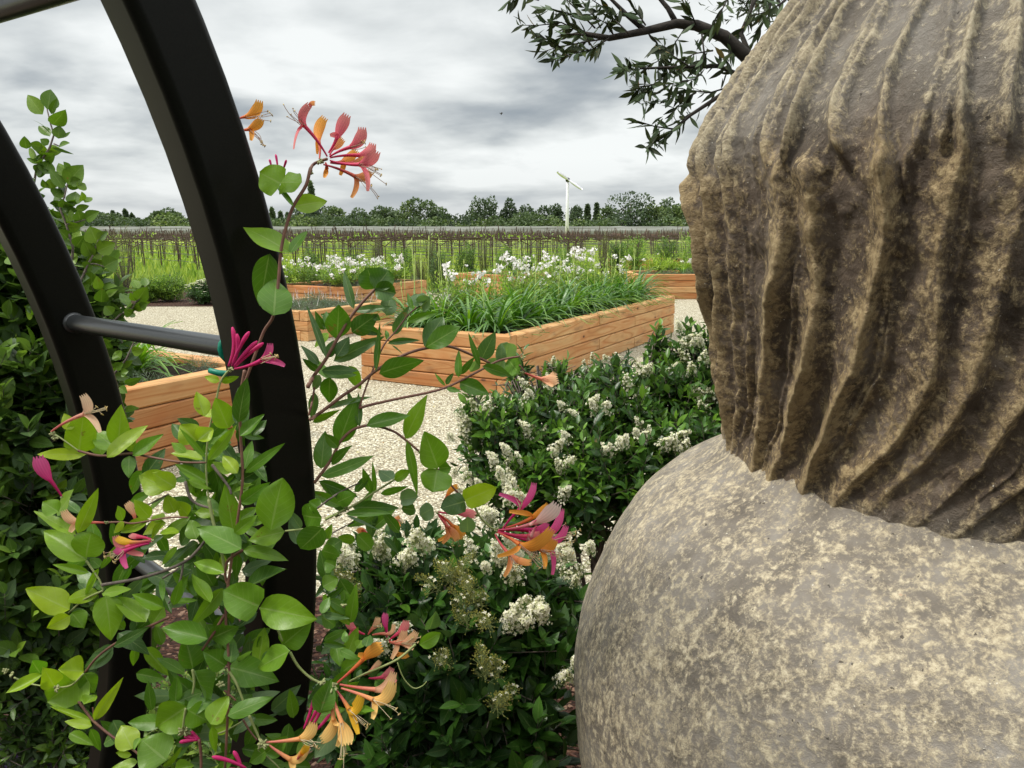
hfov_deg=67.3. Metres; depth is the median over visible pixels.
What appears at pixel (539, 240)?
grapevine
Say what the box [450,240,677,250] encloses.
trellis wire
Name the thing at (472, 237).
grapevine
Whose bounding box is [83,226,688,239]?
netted vine row
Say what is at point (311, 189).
conifer
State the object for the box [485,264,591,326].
strap leaf plant
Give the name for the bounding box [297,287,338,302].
grey mounding plant
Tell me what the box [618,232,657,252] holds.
grapevine
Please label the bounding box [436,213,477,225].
broadleaf tree
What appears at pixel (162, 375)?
grey mounding plant
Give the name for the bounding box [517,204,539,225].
broadleaf tree
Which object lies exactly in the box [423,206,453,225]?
broadleaf tree
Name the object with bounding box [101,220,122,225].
broadleaf tree
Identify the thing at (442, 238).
grapevine
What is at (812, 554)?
stone urn
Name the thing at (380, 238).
grapevine
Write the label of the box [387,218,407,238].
broadleaf tree
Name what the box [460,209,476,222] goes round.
broadleaf tree
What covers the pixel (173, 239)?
grapevine
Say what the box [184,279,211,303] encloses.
white topped shrub
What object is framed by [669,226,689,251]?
grapevine
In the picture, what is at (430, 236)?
grapevine
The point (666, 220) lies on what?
broadleaf tree
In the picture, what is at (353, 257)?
border shrub
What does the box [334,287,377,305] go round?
grey mounding plant
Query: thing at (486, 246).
trellis wire
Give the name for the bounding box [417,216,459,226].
broadleaf tree
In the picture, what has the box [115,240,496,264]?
trellis wire
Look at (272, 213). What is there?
conifer
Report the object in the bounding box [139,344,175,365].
strap leaf plant
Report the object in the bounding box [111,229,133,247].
grapevine
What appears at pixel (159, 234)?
grapevine
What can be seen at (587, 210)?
conifer
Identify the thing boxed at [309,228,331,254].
grapevine
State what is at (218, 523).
honeysuckle vine
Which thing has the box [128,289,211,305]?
border soil
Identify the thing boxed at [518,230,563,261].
grapevine
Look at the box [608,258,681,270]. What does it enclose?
raised bed
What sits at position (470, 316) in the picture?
strap leaf plant
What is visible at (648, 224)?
broadleaf tree
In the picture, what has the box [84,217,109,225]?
broadleaf tree
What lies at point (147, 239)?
grapevine
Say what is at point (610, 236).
grapevine
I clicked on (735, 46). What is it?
olive tree
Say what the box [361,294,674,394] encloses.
raised bed
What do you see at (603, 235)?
grapevine
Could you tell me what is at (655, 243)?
grapevine
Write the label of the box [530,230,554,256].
grapevine
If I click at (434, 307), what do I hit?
strap leaf plant
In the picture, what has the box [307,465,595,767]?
privet shrub
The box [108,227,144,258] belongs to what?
grapevine
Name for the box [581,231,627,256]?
grapevine
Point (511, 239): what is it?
grapevine
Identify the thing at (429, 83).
sky
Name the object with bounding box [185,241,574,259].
trellis wire
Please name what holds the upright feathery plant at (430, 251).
on the meadow
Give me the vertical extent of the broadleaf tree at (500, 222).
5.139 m
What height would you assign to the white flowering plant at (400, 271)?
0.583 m
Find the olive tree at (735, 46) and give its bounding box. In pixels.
[498,0,788,162]
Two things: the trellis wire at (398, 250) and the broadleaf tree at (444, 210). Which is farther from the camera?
the broadleaf tree at (444, 210)
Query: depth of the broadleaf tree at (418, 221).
148.72 m
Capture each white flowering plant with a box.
[282,257,295,282]
[283,256,324,285]
[315,257,360,286]
[319,254,360,272]
[322,259,359,285]
[352,254,385,269]
[356,256,402,279]
[372,253,413,281]
[424,261,483,324]
[443,264,497,308]
[487,251,540,303]
[492,252,550,307]
[520,250,566,288]
[534,251,584,300]
[555,246,597,285]
[558,248,610,290]
[595,251,637,289]
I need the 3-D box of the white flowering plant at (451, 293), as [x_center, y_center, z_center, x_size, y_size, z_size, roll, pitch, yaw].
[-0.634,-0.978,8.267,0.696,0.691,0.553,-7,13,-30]
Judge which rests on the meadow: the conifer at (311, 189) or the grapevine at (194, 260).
the grapevine at (194, 260)
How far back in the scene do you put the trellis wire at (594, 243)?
51.52 m
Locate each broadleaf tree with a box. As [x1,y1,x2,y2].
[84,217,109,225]
[85,212,124,225]
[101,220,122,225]
[113,217,149,225]
[136,220,175,238]
[146,211,188,239]
[148,207,186,238]
[271,218,285,225]
[276,213,300,225]
[283,214,317,226]
[286,208,313,223]
[304,213,335,226]
[307,206,326,238]
[312,205,346,238]
[326,217,361,225]
[339,215,384,238]
[343,207,370,238]
[364,214,399,226]
[368,204,395,238]
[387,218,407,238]
[394,196,439,238]
[402,216,426,225]
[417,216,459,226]
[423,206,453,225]
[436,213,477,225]
[456,222,485,225]
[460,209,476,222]
[472,214,510,237]
[498,197,518,221]
[505,216,538,226]
[508,211,546,236]
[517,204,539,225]
[531,214,564,239]
[535,205,554,225]
[549,203,563,223]
[562,219,593,225]
[564,205,588,223]
[574,218,605,225]
[590,218,626,238]
[596,205,618,222]
[603,213,634,239]
[604,191,655,226]
[638,202,666,224]
[638,215,665,225]
[654,214,686,239]
[657,196,675,218]
[660,219,687,239]
[664,203,687,225]
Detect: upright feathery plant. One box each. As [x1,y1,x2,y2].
[109,225,136,292]
[366,234,382,259]
[409,251,427,279]
[425,234,436,274]
[477,235,490,270]
[597,231,608,274]
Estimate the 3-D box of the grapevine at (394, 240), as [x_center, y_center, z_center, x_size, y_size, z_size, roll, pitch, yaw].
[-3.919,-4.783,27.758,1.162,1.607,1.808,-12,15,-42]
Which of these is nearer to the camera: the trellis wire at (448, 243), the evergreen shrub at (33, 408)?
the evergreen shrub at (33, 408)
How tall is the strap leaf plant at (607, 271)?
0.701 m
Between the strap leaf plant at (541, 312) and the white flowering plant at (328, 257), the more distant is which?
the white flowering plant at (328, 257)
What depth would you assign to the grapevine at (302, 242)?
33.26 m
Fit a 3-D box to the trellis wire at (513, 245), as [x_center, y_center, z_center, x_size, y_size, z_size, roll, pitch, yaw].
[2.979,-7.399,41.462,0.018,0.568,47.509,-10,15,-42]
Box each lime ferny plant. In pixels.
[642,251,679,273]
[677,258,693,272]
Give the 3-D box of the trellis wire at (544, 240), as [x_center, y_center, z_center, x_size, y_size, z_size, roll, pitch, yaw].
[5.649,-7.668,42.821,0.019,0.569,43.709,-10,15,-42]
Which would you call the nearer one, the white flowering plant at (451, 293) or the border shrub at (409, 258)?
the white flowering plant at (451, 293)
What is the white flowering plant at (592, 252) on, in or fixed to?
on the raised bed at (579, 339)
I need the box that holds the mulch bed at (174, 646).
[0,597,580,767]
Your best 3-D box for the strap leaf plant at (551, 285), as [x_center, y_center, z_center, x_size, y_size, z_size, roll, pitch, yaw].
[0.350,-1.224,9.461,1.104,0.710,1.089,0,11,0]
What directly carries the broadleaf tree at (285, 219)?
on the ground
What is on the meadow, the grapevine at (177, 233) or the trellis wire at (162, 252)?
the grapevine at (177, 233)
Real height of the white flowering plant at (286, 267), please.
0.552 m
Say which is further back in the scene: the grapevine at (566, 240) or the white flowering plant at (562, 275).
the grapevine at (566, 240)
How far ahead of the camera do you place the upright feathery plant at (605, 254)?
21.71 m
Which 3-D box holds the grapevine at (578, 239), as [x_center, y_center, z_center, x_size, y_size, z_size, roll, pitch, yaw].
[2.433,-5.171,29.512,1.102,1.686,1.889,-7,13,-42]
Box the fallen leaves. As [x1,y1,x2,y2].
[319,390,585,546]
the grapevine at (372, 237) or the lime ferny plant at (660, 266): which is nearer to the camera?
the lime ferny plant at (660, 266)
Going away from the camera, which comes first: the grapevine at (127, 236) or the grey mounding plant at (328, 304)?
the grey mounding plant at (328, 304)
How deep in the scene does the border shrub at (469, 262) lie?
19.84 m
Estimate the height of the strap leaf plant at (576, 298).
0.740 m
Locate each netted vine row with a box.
[80,227,688,228]
[80,229,687,235]
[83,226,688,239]
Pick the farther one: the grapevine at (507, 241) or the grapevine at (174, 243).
the grapevine at (507, 241)
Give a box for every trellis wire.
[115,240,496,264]
[123,242,374,261]
[124,244,200,262]
[138,239,566,262]
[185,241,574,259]
[289,240,680,257]
[303,239,686,256]
[351,240,690,254]
[412,240,689,252]
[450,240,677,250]
[504,239,690,249]
[562,239,684,248]
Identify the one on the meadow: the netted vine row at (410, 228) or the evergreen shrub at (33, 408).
the netted vine row at (410, 228)
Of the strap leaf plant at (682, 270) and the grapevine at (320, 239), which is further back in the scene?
the grapevine at (320, 239)
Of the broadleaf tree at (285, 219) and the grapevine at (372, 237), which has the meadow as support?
the grapevine at (372, 237)
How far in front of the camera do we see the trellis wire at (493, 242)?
36.88 m
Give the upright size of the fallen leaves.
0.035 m
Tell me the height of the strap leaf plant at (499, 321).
0.559 m
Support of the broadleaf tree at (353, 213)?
on the ground
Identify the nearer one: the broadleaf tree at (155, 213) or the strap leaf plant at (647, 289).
the strap leaf plant at (647, 289)
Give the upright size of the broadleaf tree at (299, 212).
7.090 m
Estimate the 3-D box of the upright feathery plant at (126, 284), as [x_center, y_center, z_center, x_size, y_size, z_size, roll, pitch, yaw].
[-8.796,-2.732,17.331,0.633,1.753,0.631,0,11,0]
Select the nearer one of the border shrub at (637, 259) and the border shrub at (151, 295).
the border shrub at (151, 295)
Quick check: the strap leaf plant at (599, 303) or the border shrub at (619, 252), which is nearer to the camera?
the strap leaf plant at (599, 303)
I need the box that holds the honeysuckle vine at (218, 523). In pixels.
[2,99,580,767]
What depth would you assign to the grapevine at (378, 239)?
28.96 m
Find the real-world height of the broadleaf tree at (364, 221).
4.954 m
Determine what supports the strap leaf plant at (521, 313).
on the raised bed at (579, 339)
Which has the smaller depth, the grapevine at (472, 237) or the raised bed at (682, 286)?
the raised bed at (682, 286)
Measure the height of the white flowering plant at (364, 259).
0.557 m
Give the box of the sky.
[0,0,787,225]
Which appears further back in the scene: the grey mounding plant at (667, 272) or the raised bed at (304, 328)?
the grey mounding plant at (667, 272)
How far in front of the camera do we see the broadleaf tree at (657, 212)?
156.15 m
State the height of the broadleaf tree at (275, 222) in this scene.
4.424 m
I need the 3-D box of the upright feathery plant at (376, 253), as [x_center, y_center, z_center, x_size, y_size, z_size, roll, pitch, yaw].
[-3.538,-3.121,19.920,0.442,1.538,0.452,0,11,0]
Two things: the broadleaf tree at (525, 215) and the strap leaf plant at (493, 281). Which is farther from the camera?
the broadleaf tree at (525, 215)
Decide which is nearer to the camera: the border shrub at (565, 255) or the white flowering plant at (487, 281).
the white flowering plant at (487, 281)
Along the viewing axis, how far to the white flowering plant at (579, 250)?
11.21 m
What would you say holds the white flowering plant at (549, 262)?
on the raised bed at (579, 339)
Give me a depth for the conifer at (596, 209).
176.64 m
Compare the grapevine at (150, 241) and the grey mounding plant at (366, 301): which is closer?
the grey mounding plant at (366, 301)
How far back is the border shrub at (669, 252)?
21.48 m
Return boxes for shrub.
[0,89,165,714]
[0,627,164,767]
[128,275,160,301]
[146,270,188,301]
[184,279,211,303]
[297,246,325,280]
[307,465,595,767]
[342,248,367,267]
[386,246,414,278]
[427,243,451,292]
[445,315,721,586]
[450,241,477,272]
[490,243,516,270]
[519,254,540,271]
[544,244,574,278]
[608,240,627,277]
[623,233,648,270]
[652,232,681,270]
[678,233,691,266]
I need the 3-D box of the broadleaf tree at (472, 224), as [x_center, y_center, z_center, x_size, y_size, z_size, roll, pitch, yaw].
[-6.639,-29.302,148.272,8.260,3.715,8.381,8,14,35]
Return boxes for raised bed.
[124,350,237,470]
[287,279,426,311]
[291,296,394,340]
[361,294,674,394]
[452,271,549,298]
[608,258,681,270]
[623,270,696,298]
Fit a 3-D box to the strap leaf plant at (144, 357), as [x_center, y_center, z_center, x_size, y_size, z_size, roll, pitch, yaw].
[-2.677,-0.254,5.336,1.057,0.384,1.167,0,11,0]
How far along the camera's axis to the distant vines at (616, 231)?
59.65 m
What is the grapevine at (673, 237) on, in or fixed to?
on the meadow
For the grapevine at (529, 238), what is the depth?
27.17 m
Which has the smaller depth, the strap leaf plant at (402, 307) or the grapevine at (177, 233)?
the strap leaf plant at (402, 307)
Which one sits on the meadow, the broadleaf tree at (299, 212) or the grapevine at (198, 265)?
the grapevine at (198, 265)
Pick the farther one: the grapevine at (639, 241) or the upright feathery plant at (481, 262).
the grapevine at (639, 241)
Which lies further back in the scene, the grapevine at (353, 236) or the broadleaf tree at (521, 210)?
the broadleaf tree at (521, 210)
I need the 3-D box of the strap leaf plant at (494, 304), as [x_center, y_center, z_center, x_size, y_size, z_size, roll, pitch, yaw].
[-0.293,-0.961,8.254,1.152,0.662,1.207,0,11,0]
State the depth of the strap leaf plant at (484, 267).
17.78 m
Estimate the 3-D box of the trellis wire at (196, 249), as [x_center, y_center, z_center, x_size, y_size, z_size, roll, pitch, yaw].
[-20.115,-7.265,40.784,0.018,0.568,47.509,-10,15,-42]
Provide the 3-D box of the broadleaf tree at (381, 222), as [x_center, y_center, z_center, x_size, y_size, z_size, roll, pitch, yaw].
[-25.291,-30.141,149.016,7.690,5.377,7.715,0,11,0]
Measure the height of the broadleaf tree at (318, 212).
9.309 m
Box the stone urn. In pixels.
[574,0,1023,767]
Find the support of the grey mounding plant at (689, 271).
on the raised bed at (682, 286)
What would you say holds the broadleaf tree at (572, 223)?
on the ground
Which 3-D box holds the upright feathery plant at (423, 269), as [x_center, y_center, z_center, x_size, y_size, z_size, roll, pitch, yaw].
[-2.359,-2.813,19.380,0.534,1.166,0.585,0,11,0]
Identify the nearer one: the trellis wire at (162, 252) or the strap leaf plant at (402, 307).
the strap leaf plant at (402, 307)
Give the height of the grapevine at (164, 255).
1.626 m
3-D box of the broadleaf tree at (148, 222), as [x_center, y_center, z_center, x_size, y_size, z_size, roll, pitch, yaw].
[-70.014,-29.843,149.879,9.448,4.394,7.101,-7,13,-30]
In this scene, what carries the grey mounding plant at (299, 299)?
on the raised bed at (304, 328)
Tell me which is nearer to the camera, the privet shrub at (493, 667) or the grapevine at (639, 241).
the privet shrub at (493, 667)
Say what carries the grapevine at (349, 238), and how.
on the meadow
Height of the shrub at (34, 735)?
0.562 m
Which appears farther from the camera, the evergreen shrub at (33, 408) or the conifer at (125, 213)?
the conifer at (125, 213)
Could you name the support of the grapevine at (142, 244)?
on the meadow
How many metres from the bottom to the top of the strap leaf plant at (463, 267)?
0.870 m
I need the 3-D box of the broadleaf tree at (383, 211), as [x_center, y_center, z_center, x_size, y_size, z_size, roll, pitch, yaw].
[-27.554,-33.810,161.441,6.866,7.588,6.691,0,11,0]
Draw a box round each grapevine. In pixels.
[105,225,155,270]
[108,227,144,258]
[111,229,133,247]
[122,228,160,266]
[125,233,147,257]
[133,229,164,256]
[141,229,181,265]
[147,229,177,258]
[148,229,171,251]
[156,226,190,268]
[158,228,184,255]
[161,230,188,259]
[173,229,192,257]
[174,230,195,263]
[174,230,199,269]
[281,230,318,269]
[285,227,313,255]
[294,226,344,263]
[298,227,330,253]
[305,226,345,260]
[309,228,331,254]
[317,230,347,254]
[321,225,376,254]
[330,227,367,256]
[330,228,350,257]
[340,227,372,253]
[353,225,409,260]
[359,228,398,252]
[360,230,398,252]
[371,230,399,255]
[379,229,427,259]
[382,227,420,251]
[383,228,420,247]
[399,230,425,253]
[407,227,451,247]
[412,226,464,259]
[412,228,444,257]
[420,227,452,254]
[431,231,462,264]
[436,232,480,265]
[445,225,501,267]
[458,226,494,257]
[467,228,510,268]
[480,226,543,267]
[489,231,513,256]
[497,226,531,265]
[502,227,553,258]
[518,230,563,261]
[523,227,561,261]
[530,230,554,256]
[540,229,596,260]
[545,230,568,254]
[549,229,600,264]
[550,230,580,253]
[556,228,593,251]
[563,228,593,255]
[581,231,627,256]
[590,228,627,255]
[591,226,628,246]
[615,231,661,255]
[617,228,659,248]
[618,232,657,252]
[637,231,674,256]
[649,228,686,249]
[658,230,690,251]
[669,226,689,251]
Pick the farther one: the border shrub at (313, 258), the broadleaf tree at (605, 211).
the broadleaf tree at (605, 211)
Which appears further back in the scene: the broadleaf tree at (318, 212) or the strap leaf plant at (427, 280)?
the broadleaf tree at (318, 212)
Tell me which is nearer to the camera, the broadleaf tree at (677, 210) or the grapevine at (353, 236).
the grapevine at (353, 236)
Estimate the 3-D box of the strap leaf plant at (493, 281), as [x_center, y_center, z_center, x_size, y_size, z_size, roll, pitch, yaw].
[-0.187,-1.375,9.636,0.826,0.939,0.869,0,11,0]
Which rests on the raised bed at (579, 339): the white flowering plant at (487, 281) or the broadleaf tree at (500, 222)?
the white flowering plant at (487, 281)
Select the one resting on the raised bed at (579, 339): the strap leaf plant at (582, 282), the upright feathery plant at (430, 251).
the strap leaf plant at (582, 282)
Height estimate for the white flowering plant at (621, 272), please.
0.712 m
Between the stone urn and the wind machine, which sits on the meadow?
the wind machine
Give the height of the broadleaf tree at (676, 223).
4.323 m
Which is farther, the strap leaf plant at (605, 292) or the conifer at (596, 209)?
the conifer at (596, 209)
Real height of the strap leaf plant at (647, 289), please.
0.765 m
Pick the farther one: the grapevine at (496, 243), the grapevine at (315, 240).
the grapevine at (496, 243)
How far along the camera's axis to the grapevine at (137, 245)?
40.09 m
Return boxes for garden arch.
[0,0,316,767]
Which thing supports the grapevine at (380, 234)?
on the meadow
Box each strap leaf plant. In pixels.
[124,320,196,380]
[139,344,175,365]
[361,255,457,331]
[385,239,486,333]
[396,237,463,327]
[421,291,527,332]
[443,263,535,328]
[446,243,495,318]
[448,274,560,337]
[452,274,569,331]
[467,244,500,274]
[478,238,502,310]
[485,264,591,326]
[489,244,563,322]
[513,256,577,312]
[513,260,613,322]
[537,255,623,317]
[545,252,637,312]
[548,244,607,307]
[567,254,624,307]
[570,245,652,310]
[580,254,667,305]
[582,253,632,292]
[597,245,675,303]
[609,249,680,301]
[670,227,688,273]
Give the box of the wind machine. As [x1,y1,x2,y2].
[557,171,582,238]
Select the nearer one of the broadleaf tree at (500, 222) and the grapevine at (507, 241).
the grapevine at (507, 241)
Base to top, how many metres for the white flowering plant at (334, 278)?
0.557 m
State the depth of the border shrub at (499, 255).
20.86 m
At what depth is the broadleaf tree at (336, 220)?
143.70 m
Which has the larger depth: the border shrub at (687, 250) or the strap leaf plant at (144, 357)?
the border shrub at (687, 250)
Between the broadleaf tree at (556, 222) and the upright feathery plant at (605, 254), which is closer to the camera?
the upright feathery plant at (605, 254)
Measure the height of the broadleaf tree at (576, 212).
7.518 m
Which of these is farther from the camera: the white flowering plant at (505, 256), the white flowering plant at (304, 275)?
the white flowering plant at (304, 275)
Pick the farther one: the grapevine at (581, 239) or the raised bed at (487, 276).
the grapevine at (581, 239)
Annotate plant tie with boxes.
[208,340,226,376]
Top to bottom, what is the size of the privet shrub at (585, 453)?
1.356 m
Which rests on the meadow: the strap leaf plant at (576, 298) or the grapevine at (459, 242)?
the grapevine at (459, 242)
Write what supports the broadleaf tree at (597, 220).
on the ground
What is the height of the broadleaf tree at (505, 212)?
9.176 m
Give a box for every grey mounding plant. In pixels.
[129,364,169,382]
[179,354,220,371]
[291,290,308,306]
[292,294,323,311]
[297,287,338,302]
[312,291,347,308]
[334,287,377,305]
[655,268,676,273]
[679,267,694,273]
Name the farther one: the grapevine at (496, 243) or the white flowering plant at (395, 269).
the grapevine at (496, 243)
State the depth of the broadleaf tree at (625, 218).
148.48 m
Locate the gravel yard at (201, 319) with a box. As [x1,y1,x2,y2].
[124,290,706,596]
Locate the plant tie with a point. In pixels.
(219, 373)
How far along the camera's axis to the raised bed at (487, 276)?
17.31 m
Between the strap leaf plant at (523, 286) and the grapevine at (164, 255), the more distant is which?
the grapevine at (164, 255)
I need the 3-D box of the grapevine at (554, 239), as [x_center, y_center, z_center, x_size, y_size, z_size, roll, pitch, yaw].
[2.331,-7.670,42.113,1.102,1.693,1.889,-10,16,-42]
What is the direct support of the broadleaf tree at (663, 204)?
on the ground
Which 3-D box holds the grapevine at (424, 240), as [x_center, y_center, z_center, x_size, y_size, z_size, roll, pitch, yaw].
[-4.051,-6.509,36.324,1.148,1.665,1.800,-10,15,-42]
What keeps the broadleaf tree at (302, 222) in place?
on the ground
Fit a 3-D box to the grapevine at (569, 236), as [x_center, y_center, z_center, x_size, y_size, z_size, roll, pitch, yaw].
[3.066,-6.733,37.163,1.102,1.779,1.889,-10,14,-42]
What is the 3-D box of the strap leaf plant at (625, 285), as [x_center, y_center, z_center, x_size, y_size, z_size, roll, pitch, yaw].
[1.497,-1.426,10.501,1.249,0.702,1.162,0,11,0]
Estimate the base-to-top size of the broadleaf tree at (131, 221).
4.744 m
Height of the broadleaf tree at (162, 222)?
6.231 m
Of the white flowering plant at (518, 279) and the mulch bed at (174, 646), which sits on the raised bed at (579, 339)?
the white flowering plant at (518, 279)
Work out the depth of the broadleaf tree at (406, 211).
156.42 m
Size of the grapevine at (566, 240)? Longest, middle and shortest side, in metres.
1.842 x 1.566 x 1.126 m
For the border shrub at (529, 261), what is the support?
on the meadow
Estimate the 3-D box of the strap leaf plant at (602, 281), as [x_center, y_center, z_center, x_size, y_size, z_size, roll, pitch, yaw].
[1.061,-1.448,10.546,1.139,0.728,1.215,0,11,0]
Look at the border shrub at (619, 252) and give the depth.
22.37 m
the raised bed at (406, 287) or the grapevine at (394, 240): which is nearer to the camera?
the raised bed at (406, 287)
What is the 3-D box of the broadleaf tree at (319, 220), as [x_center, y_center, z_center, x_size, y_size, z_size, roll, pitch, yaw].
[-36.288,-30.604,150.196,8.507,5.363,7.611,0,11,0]
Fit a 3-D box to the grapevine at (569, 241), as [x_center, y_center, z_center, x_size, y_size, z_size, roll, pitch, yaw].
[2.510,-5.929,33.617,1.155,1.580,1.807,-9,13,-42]
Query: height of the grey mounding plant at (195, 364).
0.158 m
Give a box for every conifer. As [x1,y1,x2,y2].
[122,208,129,218]
[269,206,276,219]
[277,210,283,219]
[304,179,314,214]
[583,203,591,224]
[592,202,599,221]
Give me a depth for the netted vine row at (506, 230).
119.30 m
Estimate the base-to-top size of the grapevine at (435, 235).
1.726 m
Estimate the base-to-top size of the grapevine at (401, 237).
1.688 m
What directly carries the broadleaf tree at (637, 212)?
on the ground
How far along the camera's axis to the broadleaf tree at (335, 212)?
153.27 m
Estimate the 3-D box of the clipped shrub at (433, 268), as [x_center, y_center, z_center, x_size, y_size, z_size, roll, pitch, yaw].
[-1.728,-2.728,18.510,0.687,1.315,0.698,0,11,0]
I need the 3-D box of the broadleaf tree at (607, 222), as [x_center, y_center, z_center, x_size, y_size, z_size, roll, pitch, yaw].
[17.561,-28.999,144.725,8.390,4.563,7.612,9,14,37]
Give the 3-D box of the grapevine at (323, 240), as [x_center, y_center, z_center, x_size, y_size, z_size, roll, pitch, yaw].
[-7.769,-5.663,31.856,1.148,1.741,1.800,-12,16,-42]
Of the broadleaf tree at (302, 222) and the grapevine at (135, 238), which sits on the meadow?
the grapevine at (135, 238)
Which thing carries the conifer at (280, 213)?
on the ground
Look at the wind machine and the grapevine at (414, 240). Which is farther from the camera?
the wind machine
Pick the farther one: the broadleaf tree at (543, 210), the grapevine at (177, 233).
the broadleaf tree at (543, 210)
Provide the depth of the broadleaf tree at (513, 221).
146.42 m
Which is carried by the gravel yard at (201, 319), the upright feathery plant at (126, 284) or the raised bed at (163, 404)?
the raised bed at (163, 404)
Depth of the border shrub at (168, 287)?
16.60 m
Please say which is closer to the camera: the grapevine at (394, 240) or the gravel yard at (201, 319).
the gravel yard at (201, 319)
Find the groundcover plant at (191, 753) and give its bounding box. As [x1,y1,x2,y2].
[144,666,236,767]
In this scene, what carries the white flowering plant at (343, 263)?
on the raised bed at (406, 287)
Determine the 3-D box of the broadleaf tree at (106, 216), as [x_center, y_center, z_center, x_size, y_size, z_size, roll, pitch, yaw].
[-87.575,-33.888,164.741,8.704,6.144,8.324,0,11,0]
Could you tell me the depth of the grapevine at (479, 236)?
33.55 m
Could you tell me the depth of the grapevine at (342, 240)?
41.77 m
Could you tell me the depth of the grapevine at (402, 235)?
32.69 m
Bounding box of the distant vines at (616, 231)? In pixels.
[103,228,688,253]
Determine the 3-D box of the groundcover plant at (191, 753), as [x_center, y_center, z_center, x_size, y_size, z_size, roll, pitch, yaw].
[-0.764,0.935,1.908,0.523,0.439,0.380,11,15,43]
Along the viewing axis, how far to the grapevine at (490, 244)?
28.64 m
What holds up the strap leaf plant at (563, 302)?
on the raised bed at (579, 339)
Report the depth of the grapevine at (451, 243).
34.96 m
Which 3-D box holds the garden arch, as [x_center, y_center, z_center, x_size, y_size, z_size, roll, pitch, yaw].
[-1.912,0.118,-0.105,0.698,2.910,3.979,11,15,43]
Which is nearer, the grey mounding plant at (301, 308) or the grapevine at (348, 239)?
the grey mounding plant at (301, 308)
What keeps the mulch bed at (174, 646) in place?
on the ground
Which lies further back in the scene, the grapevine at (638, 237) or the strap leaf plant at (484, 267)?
the grapevine at (638, 237)
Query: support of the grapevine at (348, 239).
on the meadow
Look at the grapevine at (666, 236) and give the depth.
36.68 m
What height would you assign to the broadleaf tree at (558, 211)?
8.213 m
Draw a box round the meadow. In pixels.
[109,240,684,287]
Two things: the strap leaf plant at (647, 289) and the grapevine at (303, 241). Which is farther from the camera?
the grapevine at (303, 241)
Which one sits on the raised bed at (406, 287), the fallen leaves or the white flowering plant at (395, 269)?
the white flowering plant at (395, 269)
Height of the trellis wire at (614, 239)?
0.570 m
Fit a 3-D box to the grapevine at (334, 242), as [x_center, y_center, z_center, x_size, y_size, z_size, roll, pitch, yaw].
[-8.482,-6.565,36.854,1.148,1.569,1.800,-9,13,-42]
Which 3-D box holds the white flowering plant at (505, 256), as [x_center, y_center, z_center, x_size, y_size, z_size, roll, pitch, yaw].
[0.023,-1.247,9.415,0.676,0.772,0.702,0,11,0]
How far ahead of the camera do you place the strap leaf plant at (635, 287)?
10.88 m
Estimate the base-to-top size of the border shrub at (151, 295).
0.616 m

